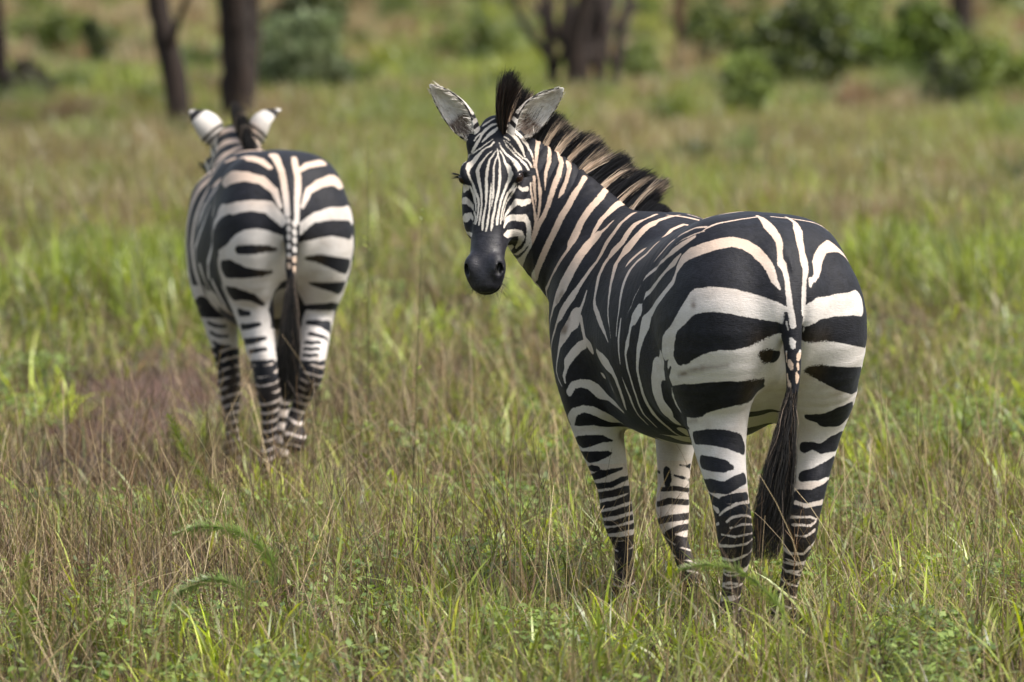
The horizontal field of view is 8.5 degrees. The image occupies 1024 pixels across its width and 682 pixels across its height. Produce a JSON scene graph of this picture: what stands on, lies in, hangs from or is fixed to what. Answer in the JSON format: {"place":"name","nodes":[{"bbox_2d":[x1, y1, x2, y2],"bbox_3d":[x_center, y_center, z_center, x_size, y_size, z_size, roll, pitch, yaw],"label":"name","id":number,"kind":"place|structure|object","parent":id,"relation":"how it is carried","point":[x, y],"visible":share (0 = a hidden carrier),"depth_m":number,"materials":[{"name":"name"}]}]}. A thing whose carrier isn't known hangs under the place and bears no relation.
{"place":"outdoors","nodes":[
{"label":"outdoors","id":0,"kind":"place"},
{"bbox_2d":[0,18,1022,681],"bbox_3d":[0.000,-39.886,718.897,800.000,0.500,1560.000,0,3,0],"label":"ground","id":1,"kind":"structure","parent":0,"point":[164,392],"depth_m":31.69,"materials":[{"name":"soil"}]},
{"bbox_2d":[0,0,40,107],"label":"savanna tree","id":2,"kind":"object","parent":1,"relation":"on","point":[5,76],"visible":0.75,"depth_m":77.15,"materials":[{"name":"brown plant"}]},
{"bbox_2d":[9,554,41,681],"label":"feathery frond","id":3,"kind":"object","parent":1,"relation":"on","point":[23,615],"visible":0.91,"depth_m":18.14,"materials":[{"name":"green plant"}]},
{"bbox_2d":[9,55,60,97],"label":"bush","id":4,"kind":"object","parent":1,"relation":"on","point":[25,67],"visible":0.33,"depth_m":79.69,"materials":[{"name":"green plant"}]},
{"bbox_2d":[5,0,95,57],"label":"bush","id":5,"kind":"object","parent":1,"relation":"on","point":[50,30],"visible":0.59,"depth_m":115.59,"materials":[{"name":"green plant"}]},
{"bbox_2d":[80,15,112,65],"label":"bush","id":6,"kind":"object","parent":1,"relation":"on","point":[93,30],"visible":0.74,"depth_m":96.82,"materials":[{"name":"green plant"}]},
{"bbox_2d":[147,0,191,126],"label":"savanna tree","id":7,"kind":"object","parent":1,"relation":"on","point":[165,31],"visible":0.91,"depth_m":67.64,"materials":[{"name":"brown plant"}]},
{"bbox_2d":[166,413,228,537],"bbox_3d":[-1.031,0.514,22.640,0.277,0.553,0.077,2,4,36],"label":"feathery frond","id":8,"kind":"object","parent":1,"relation":"on","point":[181,444],"visible":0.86,"depth_m":22.63,"materials":[{"name":"green plant"}]},
{"bbox_2d":[164,568,255,628],"bbox_3d":[-0.860,0.805,19.686,0.354,0.317,0.081,3,4,39],"label":"feathery frond","id":9,"kind":"object","parent":1,"relation":"on","point":[205,579],"visible":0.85,"depth_m":19.66,"materials":[{"name":"green plant"}]},
{"bbox_2d":[170,517,280,626],"bbox_3d":[-0.830,0.723,20.291,0.395,0.411,0.094,2,4,35],"label":"feathery frond","id":10,"kind":"object","parent":1,"relation":"on","point":[260,547],"visible":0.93,"depth_m":20.25,"materials":[{"name":"green plant"}]},
{"bbox_2d":[217,0,259,124],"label":"savanna tree","id":11,"kind":"object","parent":1,"relation":"on","point":[238,28],"visible":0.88,"depth_m":69.56,"materials":[{"name":"brown plant"}]},
{"bbox_2d":[186,100,354,487],"bbox_3d":[-0.988,-0.191,26.941,0.550,1.495,1.969,-1,3,-10],"label":"zebra","id":12,"kind":"object","parent":1,"relation":"on","point":[270,237],"visible":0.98,"depth_m":26.15,"materials":[{"name":"multicoloured"}]},
{"bbox_2d":[259,0,352,51],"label":"bush","id":13,"kind":"object","parent":1,"relation":"on","point":[295,7],"visible":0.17,"depth_m":115.43,"materials":[{"name":"green plant"}]},
{"bbox_2d":[257,5,357,91],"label":"bush","id":14,"kind":"object","parent":1,"relation":"on","point":[302,46],"visible":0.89,"depth_m":82.42,"materials":[{"name":"green plant"}]},
{"bbox_2d":[358,136,379,503],"bbox_3d":[-0.521,-0.048,25.043,0.092,1.394,0.082,-2,4,-32],"label":"grass stalk","id":15,"kind":"object","parent":1,"relation":"on","point":[366,423],"visible":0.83,"depth_m":25.05,"materials":[{"name":"green plant"}]},
{"bbox_2d":[368,534,376,595],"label":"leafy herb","id":16,"kind":"object","parent":1,"relation":"on","point":[372,554],"visible":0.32,"depth_m":21.36,"materials":[{"name":"green plant"}]},
{"bbox_2d":[404,209,424,496],"bbox_3d":[-0.341,0.116,24.240,0.094,1.162,0.080,-1,4,-22],"label":"grass stalk","id":17,"kind":"object","parent":1,"relation":"on","point":[412,433],"visible":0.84,"depth_m":24.25,"materials":[{"name":"green plant"}]},
{"bbox_2d":[435,574,452,611],"bbox_3d":[-0.200,0.790,20.340,0.071,0.202,0.122,0,3,0],"label":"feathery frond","id":18,"kind":"object","parent":1,"relation":"on","point":[442,581],"visible":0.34,"depth_m":20.36,"materials":[{"name":"green plant"}]},
{"bbox_2d":[440,597,449,632],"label":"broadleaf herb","id":19,"kind":"object","parent":1,"relation":"on","point":[443,600],"visible":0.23,"depth_m":19.76,"materials":[{"name":"green plant"}]},
{"bbox_2d":[415,1,525,60],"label":"bush","id":20,"kind":"object","parent":1,"relation":"on","point":[483,29],"visible":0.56,"depth_m":116.59,"materials":[{"name":"green plant"}]},
{"bbox_2d":[0,0,1023,255],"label":"savanna grass","id":21,"kind":"structure","parent":1,"relation":"on","point":[386,104],"depth_m":67.89,"materials":[{"name":"green plant"}]},
{"bbox_2d":[0,199,1023,681],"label":"leafy ground cover","id":22,"kind":"object","parent":1,"relation":"on","point":[942,635],"visible":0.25,"depth_m":21.68,"materials":[{"name":"green plant"}]},
{"bbox_2d":[514,0,641,87],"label":"savanna tree","id":23,"kind":"object","parent":1,"relation":"on","point":[583,32],"visible":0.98,"depth_m":82.38,"materials":[{"name":"brown plant"}]},
{"bbox_2d":[429,67,866,632],"bbox_3d":[0.496,0.044,20.776,0.772,1.748,1.707,-2,4,-33],"label":"zebra","id":24,"kind":"object","parent":1,"relation":"on","point":[712,342],"visible":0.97,"depth_m":20.40,"materials":[{"name":"multicoloured"}]},
{"bbox_2d":[621,36,675,87],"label":"bush","id":25,"kind":"object","parent":1,"relation":"on","point":[639,60],"visible":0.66,"depth_m":87.40,"materials":[{"name":"green plant"}]},
{"bbox_2d":[674,0,685,65],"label":"savanna tree","id":26,"kind":"object","parent":1,"relation":"on","point":[679,24],"visible":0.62,"depth_m":101.48,"materials":[{"name":"brown plant"}]},
{"bbox_2d":[678,0,741,71],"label":"bush","id":27,"kind":"object","parent":1,"relation":"on","point":[705,23],"visible":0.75,"depth_m":98.79,"materials":[{"name":"green plant"}]},
{"bbox_2d":[676,556,795,680],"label":"feathery frond","id":28,"kind":"object","parent":1,"relation":"on","point":[742,574],"visible":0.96,"depth_m":18.55,"materials":[{"name":"green plant"}]},
{"bbox_2d":[718,48,780,116],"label":"bush","id":29,"kind":"object","parent":1,"relation":"on","point":[737,67],"visible":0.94,"depth_m":75.65,"materials":[{"name":"green plant"}]},
{"bbox_2d":[728,0,861,96],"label":"bush","id":30,"kind":"object","parent":1,"relation":"on","point":[789,45],"visible":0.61,"depth_m":84.08,"materials":[{"name":"green plant"}]},
{"bbox_2d":[750,0,899,52],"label":"bush","id":31,"kind":"object","parent":1,"relation":"on","point":[860,8],"visible":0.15,"depth_m":105.73,"materials":[{"name":"green plant"}]},
{"bbox_2d":[845,594,862,663],"bbox_3d":[0.969,0.840,19.781,0.084,0.236,0.070,3,5,44],"label":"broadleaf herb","id":32,"kind":"object","parent":1,"relation":"on","point":[852,603],"visible":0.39,"depth_m":19.77,"materials":[{"name":"green plant"}]},
{"bbox_2d":[872,1,883,33],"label":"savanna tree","id":33,"kind":"object","parent":1,"relation":"on","point":[877,14],"visible":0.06,"depth_m":132.51,"materials":[{"name":"green plant"}]},
{"bbox_2d":[849,0,972,76],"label":"bush","id":34,"kind":"object","parent":1,"relation":"on","point":[923,26],"visible":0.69,"depth_m":91.85,"materials":[{"name":"green plant"}]},
{"bbox_2d":[942,582,955,629],"bbox_3d":[1.260,0.821,19.882,0.095,0.262,0.088,-2,4,-27],"label":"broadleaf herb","id":35,"kind":"object","parent":1,"relation":"on","point":[952,587],"visible":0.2,"depth_m":19.86,"materials":[{"name":"green plant"}]},
{"bbox_2d":[919,54,979,112],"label":"bush","id":36,"kind":"object","parent":1,"relation":"on","point":[944,85],"visible":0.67,"depth_m":75.68,"materials":[{"name":"green plant"}]},
{"bbox_2d":[949,0,973,45],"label":"savanna tree","id":37,"kind":"object","parent":1,"relation":"on","point":[963,10],"visible":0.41,"depth_m":118.15,"materials":[{"name":"brown plant"}]},
{"bbox_2d":[934,35,1023,99],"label":"bush","id":38,"kind":"object","parent":1,"relation":"on","point":[986,63],"visible":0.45,"depth_m":82.33,"materials":[{"name":"green plant"}]},
{"bbox_2d":[0,120,1023,681],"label":"dry grass","id":39,"kind":"structure","parent":0,"point":[178,562],"depth_m":22.61,"materials":[{"name":"plant"}]},
{"bbox_2d":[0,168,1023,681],"bbox_3d":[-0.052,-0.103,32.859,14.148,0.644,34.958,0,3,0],"label":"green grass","id":40,"kind":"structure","parent":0,"point":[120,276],"depth_m":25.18,"materials":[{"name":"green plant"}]}
]}

